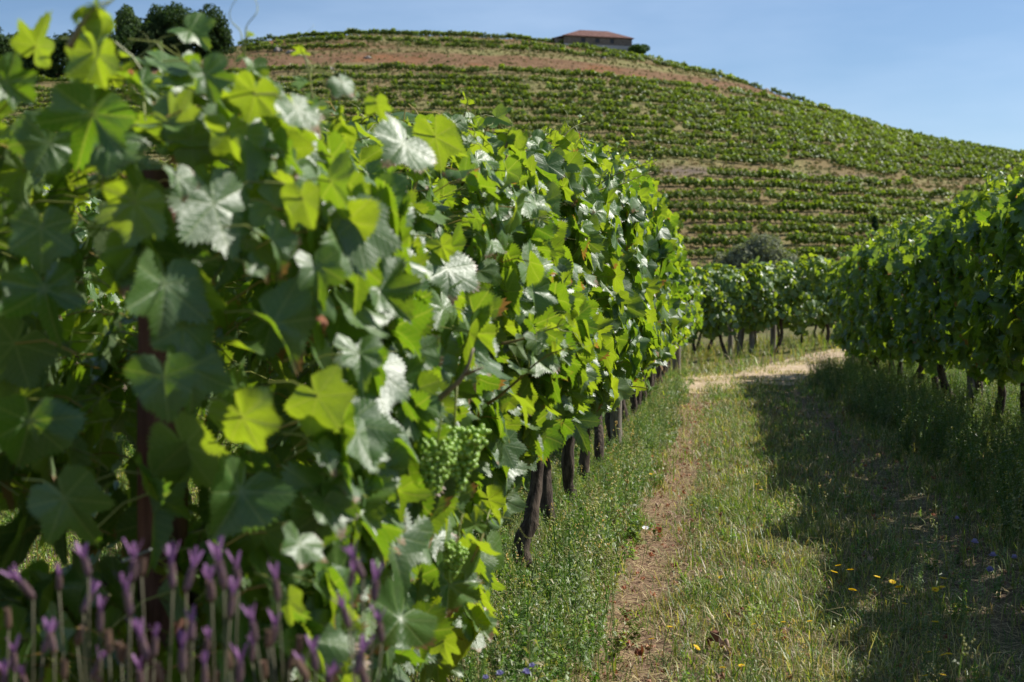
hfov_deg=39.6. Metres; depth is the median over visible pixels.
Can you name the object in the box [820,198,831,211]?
hillside vine
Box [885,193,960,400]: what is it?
grape vine
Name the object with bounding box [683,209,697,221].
hillside vine
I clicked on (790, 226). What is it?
hillside vine
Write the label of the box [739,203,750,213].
hillside vine
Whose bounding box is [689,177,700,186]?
hillside vine
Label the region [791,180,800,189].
hillside vine
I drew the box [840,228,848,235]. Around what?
hillside vine
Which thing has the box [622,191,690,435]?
grape vine
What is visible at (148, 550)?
trellis wire
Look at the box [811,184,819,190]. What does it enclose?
hillside vine
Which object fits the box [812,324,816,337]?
grape vine
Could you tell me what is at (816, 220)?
hillside vine
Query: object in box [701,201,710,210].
hillside vine
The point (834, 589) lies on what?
yellow daisy
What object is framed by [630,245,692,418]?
grape vine
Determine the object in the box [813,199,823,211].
hillside vine
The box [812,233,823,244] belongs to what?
hillside vine
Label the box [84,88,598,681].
grape vine
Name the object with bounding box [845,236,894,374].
grape vine
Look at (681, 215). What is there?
hillside vine
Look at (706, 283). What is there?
grape vine
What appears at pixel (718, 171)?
hillside vine
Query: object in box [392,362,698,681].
verge weeds
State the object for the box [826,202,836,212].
hillside vine
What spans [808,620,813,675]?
yellow daisy
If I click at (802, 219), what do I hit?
hillside vine
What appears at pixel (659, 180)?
hillside vine
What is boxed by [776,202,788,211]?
hillside vine
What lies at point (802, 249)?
hillside vine
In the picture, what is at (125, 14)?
oak tree
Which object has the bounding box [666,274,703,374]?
grape vine
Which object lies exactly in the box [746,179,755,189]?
hillside vine
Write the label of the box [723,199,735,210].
hillside vine
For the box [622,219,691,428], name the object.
grape vine
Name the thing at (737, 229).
hillside vine
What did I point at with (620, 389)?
grape vine
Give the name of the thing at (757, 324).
grape vine
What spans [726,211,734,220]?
hillside vine
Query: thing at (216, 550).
lavender plant
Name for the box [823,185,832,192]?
hillside vine
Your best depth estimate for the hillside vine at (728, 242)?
175.89 m
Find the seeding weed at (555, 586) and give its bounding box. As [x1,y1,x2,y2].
[548,553,572,680]
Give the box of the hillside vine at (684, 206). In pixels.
[678,202,687,209]
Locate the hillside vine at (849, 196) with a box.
[843,194,854,202]
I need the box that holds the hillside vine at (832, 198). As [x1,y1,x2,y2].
[828,195,836,202]
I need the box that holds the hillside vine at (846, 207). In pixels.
[841,202,850,212]
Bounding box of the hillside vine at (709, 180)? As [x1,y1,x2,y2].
[703,177,714,189]
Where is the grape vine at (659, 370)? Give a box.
[656,245,696,384]
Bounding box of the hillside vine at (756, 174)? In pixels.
[752,171,760,178]
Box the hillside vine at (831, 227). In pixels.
[823,224,834,234]
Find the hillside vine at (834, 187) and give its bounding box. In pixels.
[828,184,836,194]
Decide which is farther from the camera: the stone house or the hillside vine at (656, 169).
the stone house
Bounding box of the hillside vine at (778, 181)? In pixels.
[772,178,784,187]
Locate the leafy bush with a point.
(640, 49)
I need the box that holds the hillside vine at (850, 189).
[846,185,853,193]
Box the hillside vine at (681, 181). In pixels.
[676,177,684,184]
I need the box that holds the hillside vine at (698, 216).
[693,213,702,222]
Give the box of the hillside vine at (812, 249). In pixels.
[805,246,817,257]
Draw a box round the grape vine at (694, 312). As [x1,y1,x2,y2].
[652,259,699,391]
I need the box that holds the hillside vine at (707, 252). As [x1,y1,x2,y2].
[703,247,713,256]
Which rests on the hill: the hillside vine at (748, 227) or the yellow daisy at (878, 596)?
the hillside vine at (748, 227)
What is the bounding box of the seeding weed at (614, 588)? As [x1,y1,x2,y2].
[602,549,620,681]
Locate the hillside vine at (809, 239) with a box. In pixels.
[802,233,815,243]
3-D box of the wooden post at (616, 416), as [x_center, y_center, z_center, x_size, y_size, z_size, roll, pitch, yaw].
[0.689,0.026,9.407,0.080,1.651,0.098,0,1,8]
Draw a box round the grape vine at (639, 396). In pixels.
[637,212,691,409]
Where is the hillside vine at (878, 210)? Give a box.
[874,206,881,213]
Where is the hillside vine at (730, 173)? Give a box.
[726,167,735,175]
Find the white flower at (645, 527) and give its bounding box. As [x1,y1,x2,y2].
[641,526,648,567]
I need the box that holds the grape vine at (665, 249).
[561,138,675,507]
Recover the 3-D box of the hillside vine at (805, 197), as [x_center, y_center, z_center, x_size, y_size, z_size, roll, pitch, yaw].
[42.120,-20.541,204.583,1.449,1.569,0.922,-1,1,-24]
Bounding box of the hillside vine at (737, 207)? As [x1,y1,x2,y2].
[732,203,742,211]
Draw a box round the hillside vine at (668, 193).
[661,190,674,198]
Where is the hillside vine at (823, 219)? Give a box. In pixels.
[817,212,829,223]
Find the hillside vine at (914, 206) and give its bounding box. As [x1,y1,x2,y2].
[910,202,917,209]
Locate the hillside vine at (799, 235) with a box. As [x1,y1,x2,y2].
[794,230,806,245]
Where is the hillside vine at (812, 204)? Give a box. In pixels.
[806,202,815,210]
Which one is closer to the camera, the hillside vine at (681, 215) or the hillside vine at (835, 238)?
the hillside vine at (835, 238)
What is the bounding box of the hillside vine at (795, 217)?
[789,211,799,222]
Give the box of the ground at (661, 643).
[1,321,1023,681]
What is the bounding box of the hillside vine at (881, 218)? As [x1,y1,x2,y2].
[877,214,884,222]
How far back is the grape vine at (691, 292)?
13.73 m
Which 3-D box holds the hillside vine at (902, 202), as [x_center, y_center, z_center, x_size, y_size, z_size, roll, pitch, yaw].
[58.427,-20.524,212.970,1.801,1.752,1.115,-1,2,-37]
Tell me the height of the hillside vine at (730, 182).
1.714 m
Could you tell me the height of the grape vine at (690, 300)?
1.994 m
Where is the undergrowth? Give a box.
[804,349,1023,544]
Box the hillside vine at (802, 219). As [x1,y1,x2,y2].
[797,215,807,222]
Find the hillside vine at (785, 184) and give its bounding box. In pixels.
[780,179,788,189]
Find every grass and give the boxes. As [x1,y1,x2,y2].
[395,357,1023,681]
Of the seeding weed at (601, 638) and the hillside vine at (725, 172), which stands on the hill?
the hillside vine at (725, 172)
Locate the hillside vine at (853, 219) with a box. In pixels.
[848,215,857,222]
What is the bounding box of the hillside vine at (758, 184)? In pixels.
[754,181,761,187]
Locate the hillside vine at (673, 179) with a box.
[668,175,678,185]
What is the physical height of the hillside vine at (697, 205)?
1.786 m
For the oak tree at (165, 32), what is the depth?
327.14 m
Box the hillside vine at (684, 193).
[677,189,689,199]
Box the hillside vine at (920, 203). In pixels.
[915,200,926,208]
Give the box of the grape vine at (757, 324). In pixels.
[726,268,779,349]
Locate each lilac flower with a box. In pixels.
[496,669,503,681]
[522,668,529,681]
[529,663,534,681]
[960,538,978,644]
[985,566,992,680]
[988,552,995,669]
[1010,554,1016,677]
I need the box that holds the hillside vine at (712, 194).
[709,189,717,199]
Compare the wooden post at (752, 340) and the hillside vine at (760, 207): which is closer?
the wooden post at (752, 340)
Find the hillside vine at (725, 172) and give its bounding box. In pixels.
[720,167,729,176]
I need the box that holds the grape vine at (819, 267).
[790,253,837,348]
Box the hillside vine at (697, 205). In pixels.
[692,199,702,209]
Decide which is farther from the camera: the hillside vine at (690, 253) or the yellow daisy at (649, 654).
the hillside vine at (690, 253)
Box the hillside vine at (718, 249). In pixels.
[711,246,724,255]
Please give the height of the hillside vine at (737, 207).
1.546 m
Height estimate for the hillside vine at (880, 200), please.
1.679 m
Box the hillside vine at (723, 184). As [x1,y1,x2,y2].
[718,179,727,189]
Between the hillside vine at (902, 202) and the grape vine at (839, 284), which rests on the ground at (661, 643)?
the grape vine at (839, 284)
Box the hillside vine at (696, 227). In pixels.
[690,224,700,231]
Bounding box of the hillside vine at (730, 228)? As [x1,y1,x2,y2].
[725,223,734,232]
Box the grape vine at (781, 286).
[743,256,820,353]
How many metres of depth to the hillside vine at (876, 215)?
194.63 m
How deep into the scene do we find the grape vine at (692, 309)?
16.56 m
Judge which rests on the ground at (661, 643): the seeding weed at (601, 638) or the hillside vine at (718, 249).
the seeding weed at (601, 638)
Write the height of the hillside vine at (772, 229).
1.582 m
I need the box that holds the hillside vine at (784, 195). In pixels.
[781,193,788,199]
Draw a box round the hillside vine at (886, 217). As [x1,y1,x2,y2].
[882,214,893,222]
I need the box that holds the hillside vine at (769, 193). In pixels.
[764,188,775,200]
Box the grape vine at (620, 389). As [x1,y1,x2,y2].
[442,123,649,572]
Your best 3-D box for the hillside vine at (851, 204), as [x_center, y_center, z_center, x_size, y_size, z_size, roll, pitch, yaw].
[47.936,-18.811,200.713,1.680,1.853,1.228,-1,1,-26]
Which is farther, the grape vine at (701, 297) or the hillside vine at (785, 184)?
the hillside vine at (785, 184)
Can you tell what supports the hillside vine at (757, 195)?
on the hill
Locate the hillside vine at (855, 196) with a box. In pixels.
[849,194,860,203]
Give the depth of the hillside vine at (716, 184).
206.24 m
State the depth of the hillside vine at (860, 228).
186.37 m
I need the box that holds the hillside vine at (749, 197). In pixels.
[744,193,754,201]
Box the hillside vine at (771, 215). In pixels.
[764,211,777,221]
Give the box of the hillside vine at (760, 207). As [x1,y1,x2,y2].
[755,205,764,211]
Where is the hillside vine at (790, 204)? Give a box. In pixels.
[783,199,796,210]
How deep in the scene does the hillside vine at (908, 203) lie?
213.33 m
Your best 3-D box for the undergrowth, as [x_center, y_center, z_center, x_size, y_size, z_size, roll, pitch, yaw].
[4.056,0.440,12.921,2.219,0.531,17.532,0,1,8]
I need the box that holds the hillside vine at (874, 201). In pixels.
[868,197,878,205]
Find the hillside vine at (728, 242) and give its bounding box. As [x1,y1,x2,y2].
[723,235,735,247]
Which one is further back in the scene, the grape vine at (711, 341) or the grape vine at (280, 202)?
the grape vine at (711, 341)
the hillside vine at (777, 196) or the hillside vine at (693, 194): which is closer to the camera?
the hillside vine at (693, 194)
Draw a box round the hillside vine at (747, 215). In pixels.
[742,213,750,220]
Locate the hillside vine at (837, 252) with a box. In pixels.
[831,246,843,257]
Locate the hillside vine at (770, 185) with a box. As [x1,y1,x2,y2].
[766,179,775,188]
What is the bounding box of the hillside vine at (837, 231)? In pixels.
[832,227,841,235]
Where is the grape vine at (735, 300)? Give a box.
[696,260,767,358]
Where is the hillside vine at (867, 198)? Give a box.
[864,194,872,203]
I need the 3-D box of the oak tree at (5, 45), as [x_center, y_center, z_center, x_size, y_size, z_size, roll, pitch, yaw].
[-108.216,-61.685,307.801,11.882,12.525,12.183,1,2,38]
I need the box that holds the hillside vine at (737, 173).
[733,169,741,176]
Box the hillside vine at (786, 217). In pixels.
[781,211,791,221]
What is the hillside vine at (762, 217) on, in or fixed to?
on the hill
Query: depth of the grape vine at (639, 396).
12.98 m
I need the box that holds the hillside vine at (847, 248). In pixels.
[839,245,851,255]
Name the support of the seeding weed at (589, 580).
on the ground at (661, 643)
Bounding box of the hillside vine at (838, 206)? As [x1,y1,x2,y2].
[834,200,843,211]
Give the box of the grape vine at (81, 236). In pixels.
[0,184,120,361]
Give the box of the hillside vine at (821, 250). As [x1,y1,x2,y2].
[814,247,825,256]
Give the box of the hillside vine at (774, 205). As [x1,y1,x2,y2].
[771,203,779,212]
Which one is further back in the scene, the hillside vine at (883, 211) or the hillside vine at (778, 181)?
the hillside vine at (778, 181)
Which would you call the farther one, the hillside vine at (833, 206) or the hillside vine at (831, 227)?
the hillside vine at (833, 206)
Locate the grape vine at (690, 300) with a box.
[646,233,699,399]
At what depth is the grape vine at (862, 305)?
16.32 m
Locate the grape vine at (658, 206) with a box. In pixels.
[593,141,682,464]
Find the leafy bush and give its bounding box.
[628,44,649,53]
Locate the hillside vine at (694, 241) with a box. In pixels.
[688,237,699,247]
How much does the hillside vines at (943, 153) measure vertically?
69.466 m
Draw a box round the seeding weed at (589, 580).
[563,545,595,681]
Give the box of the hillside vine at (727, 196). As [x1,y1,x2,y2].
[721,189,733,200]
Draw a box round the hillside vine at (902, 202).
[897,198,907,206]
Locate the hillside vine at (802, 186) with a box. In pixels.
[797,183,807,190]
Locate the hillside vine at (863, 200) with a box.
[858,195,865,203]
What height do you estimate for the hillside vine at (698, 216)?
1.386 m
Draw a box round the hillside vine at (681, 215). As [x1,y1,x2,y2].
[677,211,685,221]
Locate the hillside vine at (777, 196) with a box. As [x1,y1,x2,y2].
[773,193,782,201]
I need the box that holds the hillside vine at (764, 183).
[759,180,768,188]
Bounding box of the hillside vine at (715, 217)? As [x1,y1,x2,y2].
[709,213,718,220]
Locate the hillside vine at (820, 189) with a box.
[818,183,824,193]
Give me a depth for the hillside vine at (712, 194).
199.35 m
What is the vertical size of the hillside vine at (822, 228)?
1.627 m
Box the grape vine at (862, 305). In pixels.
[850,217,910,378]
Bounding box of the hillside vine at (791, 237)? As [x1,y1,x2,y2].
[784,232,797,244]
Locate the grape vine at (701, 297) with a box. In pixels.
[668,261,705,367]
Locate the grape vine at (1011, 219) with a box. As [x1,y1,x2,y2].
[985,183,1023,350]
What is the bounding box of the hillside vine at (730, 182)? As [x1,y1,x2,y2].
[725,179,736,188]
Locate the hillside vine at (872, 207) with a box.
[866,204,875,214]
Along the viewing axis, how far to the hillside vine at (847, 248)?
172.12 m
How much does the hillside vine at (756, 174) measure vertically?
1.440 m
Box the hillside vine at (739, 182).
[733,176,742,188]
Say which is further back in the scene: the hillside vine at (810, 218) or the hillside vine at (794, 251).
the hillside vine at (810, 218)
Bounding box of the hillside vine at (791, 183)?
[787,180,794,188]
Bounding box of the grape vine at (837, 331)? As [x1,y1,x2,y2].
[826,244,870,366]
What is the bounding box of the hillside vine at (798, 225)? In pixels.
[791,221,803,230]
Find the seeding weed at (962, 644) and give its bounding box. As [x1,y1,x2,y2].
[952,634,974,681]
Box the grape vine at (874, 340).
[857,229,918,381]
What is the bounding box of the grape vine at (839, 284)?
[827,247,873,365]
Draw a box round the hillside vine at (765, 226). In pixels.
[757,221,770,231]
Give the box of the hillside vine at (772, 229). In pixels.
[766,224,776,233]
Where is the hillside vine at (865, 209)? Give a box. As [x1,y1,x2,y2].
[859,203,869,212]
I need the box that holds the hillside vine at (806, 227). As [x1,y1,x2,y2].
[800,222,810,232]
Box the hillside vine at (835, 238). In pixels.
[830,234,840,244]
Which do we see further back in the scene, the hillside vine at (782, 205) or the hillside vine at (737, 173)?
the hillside vine at (737, 173)
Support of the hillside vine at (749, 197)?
on the hill
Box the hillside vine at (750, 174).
[746,170,754,178]
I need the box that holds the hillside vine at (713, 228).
[708,224,718,232]
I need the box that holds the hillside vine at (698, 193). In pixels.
[692,187,703,199]
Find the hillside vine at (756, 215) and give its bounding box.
[750,212,759,220]
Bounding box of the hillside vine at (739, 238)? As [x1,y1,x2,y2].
[732,234,745,243]
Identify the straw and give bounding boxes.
[476,397,1023,681]
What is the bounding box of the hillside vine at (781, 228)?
[776,224,787,234]
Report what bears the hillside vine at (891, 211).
on the hill
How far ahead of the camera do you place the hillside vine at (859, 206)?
201.03 m
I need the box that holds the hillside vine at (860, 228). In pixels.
[854,222,865,234]
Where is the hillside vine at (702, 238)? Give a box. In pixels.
[697,233,709,247]
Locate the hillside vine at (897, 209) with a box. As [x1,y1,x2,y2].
[892,205,900,214]
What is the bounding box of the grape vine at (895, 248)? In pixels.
[876,209,941,392]
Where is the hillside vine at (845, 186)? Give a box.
[839,183,849,192]
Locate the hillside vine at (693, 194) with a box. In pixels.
[686,190,695,198]
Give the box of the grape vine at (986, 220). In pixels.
[965,176,1023,383]
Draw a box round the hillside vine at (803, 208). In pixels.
[798,201,810,211]
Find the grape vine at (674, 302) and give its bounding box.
[605,152,685,450]
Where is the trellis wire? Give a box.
[122,526,203,561]
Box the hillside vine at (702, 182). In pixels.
[698,179,705,189]
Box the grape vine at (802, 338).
[784,267,824,344]
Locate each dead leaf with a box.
[623,609,631,618]
[634,644,643,655]
[706,628,718,646]
[715,671,725,681]
[718,637,729,651]
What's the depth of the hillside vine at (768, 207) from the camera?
195.57 m
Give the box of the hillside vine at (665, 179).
[662,176,670,186]
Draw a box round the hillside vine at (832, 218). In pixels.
[827,215,836,223]
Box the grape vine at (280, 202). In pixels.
[0,0,540,681]
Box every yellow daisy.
[649,638,655,674]
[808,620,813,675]
[831,570,836,616]
[849,588,860,649]
[874,575,878,622]
[889,579,895,610]
[896,585,902,623]
[903,603,906,650]
[925,621,937,672]
[927,651,932,681]
[931,587,943,648]
[940,577,951,633]
[945,653,954,681]
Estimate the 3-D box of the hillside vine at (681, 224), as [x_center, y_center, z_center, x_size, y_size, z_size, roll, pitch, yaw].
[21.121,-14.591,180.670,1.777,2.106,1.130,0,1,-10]
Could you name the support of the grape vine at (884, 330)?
on the ground at (661, 643)
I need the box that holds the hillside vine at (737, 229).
[734,223,743,234]
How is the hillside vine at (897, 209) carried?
on the hill
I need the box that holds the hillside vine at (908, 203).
[903,199,913,207]
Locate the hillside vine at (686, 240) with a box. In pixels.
[682,236,690,244]
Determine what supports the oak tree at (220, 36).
on the hill
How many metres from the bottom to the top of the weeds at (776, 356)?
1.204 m
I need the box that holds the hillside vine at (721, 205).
[715,200,726,211]
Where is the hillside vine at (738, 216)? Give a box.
[733,211,743,222]
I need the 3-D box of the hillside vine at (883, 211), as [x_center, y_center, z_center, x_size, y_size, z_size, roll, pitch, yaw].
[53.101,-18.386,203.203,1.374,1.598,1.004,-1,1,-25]
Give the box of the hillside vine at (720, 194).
[717,191,724,198]
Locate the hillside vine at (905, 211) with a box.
[899,207,907,214]
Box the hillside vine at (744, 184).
[738,179,747,188]
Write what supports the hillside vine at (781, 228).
on the hill
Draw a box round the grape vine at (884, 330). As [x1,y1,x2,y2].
[869,213,929,393]
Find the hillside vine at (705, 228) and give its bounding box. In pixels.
[698,223,709,232]
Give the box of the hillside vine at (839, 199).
[834,195,841,201]
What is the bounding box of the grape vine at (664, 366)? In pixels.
[661,263,700,376]
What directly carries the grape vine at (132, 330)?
on the ground at (661, 643)
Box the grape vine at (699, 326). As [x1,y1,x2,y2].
[669,259,704,368]
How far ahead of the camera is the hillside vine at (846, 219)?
192.83 m
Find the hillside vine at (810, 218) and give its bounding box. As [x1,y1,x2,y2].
[804,215,814,223]
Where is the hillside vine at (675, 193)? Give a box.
[670,190,680,198]
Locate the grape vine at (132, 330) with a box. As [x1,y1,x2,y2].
[60,188,136,452]
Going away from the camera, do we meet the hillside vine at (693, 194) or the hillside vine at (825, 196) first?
the hillside vine at (693, 194)
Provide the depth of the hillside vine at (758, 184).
208.83 m
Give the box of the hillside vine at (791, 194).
[786,190,798,199]
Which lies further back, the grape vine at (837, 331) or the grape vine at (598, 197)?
the grape vine at (837, 331)
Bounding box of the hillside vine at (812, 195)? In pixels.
[807,189,816,201]
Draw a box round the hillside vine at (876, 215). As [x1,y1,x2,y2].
[868,211,878,220]
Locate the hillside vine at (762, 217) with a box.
[756,210,768,221]
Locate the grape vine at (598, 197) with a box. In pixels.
[433,102,650,592]
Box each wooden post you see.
[137,170,189,681]
[610,401,621,448]
[672,344,680,371]
[728,318,732,355]
[736,280,748,356]
[749,263,754,355]
[770,325,775,352]
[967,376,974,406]
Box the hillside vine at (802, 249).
[797,246,807,255]
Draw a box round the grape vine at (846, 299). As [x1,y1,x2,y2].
[838,228,889,369]
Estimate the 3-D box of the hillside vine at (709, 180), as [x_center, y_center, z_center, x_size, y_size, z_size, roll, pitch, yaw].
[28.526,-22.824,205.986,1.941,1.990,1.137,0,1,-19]
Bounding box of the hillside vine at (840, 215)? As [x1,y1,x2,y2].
[832,213,844,225]
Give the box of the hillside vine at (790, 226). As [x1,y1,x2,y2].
[782,220,795,234]
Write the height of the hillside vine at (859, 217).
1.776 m
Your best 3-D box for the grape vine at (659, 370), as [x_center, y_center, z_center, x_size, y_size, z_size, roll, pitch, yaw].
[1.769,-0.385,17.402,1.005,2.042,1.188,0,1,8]
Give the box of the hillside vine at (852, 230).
[848,225,856,234]
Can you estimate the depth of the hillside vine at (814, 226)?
184.33 m
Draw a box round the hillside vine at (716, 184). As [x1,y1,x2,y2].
[712,179,719,187]
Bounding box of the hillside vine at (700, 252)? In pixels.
[694,249,703,256]
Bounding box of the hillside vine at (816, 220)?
[813,215,821,223]
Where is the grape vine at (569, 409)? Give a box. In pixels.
[264,103,615,681]
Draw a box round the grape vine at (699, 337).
[695,334,701,349]
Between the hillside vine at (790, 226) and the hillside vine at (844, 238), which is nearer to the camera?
the hillside vine at (844, 238)
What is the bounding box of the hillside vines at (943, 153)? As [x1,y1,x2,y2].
[3,28,1023,248]
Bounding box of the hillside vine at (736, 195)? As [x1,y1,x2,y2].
[730,192,739,198]
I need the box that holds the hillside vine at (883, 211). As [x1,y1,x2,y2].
[880,207,887,215]
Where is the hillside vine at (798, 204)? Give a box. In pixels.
[792,202,804,211]
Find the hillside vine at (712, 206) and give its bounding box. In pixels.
[710,203,717,212]
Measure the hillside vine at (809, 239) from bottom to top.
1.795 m
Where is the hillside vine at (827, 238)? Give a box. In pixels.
[819,234,833,243]
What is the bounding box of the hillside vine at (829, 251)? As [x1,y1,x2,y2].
[823,244,835,256]
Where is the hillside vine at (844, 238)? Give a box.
[837,235,850,244]
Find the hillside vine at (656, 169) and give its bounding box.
[652,165,659,173]
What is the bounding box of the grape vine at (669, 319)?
[563,132,681,483]
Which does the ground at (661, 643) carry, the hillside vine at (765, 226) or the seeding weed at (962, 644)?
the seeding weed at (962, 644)
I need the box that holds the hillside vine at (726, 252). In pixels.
[722,248,730,257]
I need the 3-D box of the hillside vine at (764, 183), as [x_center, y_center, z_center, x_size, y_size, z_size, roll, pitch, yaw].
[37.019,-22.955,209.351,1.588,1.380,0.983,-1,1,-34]
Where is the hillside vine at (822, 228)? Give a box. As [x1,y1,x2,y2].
[816,224,827,233]
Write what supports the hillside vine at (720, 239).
on the hill
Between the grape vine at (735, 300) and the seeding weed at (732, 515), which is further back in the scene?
the grape vine at (735, 300)
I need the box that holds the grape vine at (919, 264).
[902,194,983,414]
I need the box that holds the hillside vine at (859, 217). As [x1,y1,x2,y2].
[854,213,864,223]
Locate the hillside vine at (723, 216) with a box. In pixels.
[716,211,728,220]
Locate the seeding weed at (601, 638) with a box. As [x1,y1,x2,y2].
[590,572,609,681]
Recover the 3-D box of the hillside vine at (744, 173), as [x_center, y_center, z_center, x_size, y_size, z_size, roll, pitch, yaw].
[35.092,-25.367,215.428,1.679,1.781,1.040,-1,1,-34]
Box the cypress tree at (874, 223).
[870,214,878,235]
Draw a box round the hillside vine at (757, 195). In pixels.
[753,190,760,201]
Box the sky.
[0,0,1023,150]
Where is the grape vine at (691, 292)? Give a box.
[641,235,693,404]
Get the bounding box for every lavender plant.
[0,564,63,681]
[55,538,160,681]
[153,535,247,681]
[241,562,342,681]
[331,542,385,681]
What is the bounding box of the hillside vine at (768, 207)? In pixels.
[763,205,771,213]
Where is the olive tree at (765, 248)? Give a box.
[711,232,798,332]
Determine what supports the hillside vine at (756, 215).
on the hill
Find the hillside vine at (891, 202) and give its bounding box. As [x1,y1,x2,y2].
[886,197,895,205]
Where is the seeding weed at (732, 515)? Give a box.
[711,506,737,626]
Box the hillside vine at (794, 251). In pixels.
[787,249,799,256]
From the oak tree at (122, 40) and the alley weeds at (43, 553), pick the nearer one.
the alley weeds at (43, 553)
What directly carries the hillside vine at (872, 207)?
on the hill
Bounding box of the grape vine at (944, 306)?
[915,160,1023,427]
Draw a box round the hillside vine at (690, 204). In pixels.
[685,200,695,208]
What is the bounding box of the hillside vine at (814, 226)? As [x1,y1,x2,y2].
[808,223,820,232]
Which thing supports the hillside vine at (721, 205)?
on the hill
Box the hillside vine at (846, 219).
[843,215,850,224]
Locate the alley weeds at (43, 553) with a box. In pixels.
[0,425,269,681]
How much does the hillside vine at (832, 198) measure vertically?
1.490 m
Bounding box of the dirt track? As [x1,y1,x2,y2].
[662,349,879,392]
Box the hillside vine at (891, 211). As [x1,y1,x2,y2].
[885,208,895,214]
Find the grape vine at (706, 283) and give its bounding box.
[671,267,715,359]
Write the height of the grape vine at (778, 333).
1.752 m
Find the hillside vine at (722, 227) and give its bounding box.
[716,224,726,232]
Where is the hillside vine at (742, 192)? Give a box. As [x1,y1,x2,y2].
[738,189,747,198]
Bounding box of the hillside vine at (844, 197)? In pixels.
[840,195,847,202]
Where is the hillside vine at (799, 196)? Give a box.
[795,192,801,200]
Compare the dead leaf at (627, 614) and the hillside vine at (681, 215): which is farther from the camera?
the hillside vine at (681, 215)
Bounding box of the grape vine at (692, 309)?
[653,269,700,385]
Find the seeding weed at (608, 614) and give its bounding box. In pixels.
[597,549,619,681]
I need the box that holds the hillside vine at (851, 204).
[848,201,856,213]
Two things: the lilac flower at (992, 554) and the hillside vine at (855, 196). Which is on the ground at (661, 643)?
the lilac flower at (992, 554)
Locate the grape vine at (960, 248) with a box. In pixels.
[935,159,1023,422]
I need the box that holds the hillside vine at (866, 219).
[861,214,870,223]
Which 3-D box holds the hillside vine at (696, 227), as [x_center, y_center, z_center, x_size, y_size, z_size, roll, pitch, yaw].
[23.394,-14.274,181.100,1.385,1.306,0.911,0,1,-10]
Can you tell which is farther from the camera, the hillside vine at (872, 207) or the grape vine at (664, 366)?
the hillside vine at (872, 207)
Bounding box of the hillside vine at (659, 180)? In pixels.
[655,177,662,184]
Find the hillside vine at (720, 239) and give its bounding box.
[715,234,727,246]
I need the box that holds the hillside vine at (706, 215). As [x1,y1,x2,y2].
[700,211,711,220]
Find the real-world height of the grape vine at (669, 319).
1.952 m
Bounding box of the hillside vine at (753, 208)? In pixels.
[748,205,756,212]
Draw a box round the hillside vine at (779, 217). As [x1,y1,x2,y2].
[773,214,782,221]
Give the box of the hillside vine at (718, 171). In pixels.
[714,168,722,176]
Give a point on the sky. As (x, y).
(952, 69)
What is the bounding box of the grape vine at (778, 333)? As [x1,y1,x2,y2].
[776,326,779,341]
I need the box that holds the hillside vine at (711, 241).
[704,233,718,246]
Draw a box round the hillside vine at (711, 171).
[706,167,715,174]
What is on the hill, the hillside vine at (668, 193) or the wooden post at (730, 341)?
the hillside vine at (668, 193)
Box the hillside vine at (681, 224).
[677,220,683,231]
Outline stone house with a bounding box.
[548,30,633,50]
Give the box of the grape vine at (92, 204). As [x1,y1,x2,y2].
[50,177,137,379]
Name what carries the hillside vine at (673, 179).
on the hill
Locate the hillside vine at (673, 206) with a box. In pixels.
[669,200,679,208]
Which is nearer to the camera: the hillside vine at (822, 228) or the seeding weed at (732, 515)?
the seeding weed at (732, 515)
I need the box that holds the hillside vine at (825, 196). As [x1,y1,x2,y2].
[819,191,829,199]
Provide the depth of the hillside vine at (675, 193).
197.70 m
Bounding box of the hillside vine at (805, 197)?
[801,193,808,201]
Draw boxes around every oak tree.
[0,27,37,78]
[8,34,62,79]
[29,30,92,77]
[106,23,136,69]
[114,3,165,69]
[155,1,236,57]
[157,23,185,56]
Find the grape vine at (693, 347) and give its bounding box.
[692,333,697,353]
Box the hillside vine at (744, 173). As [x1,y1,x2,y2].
[739,168,747,176]
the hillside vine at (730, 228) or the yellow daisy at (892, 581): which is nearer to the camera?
the yellow daisy at (892, 581)
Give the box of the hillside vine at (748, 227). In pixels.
[741,221,752,232]
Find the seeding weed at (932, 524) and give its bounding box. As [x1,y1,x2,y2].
[930,515,958,634]
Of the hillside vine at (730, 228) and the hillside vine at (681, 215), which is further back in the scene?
the hillside vine at (681, 215)
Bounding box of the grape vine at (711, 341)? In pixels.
[702,268,738,355]
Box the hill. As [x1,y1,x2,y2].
[2,35,1022,319]
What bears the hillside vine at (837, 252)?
on the hill
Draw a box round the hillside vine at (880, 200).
[876,197,883,205]
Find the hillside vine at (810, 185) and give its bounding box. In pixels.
[804,181,814,189]
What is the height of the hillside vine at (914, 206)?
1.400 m
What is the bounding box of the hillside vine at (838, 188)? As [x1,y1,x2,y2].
[833,182,843,192]
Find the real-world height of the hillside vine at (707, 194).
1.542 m
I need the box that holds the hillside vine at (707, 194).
[702,189,709,197]
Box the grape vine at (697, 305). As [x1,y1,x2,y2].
[656,258,700,383]
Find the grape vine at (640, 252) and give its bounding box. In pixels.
[530,117,660,529]
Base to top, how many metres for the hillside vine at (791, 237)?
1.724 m
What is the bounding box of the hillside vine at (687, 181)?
[683,176,692,185]
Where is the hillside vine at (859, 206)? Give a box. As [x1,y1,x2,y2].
[852,204,864,212]
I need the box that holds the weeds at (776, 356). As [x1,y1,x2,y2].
[645,329,982,396]
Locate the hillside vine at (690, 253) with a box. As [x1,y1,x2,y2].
[687,249,695,258]

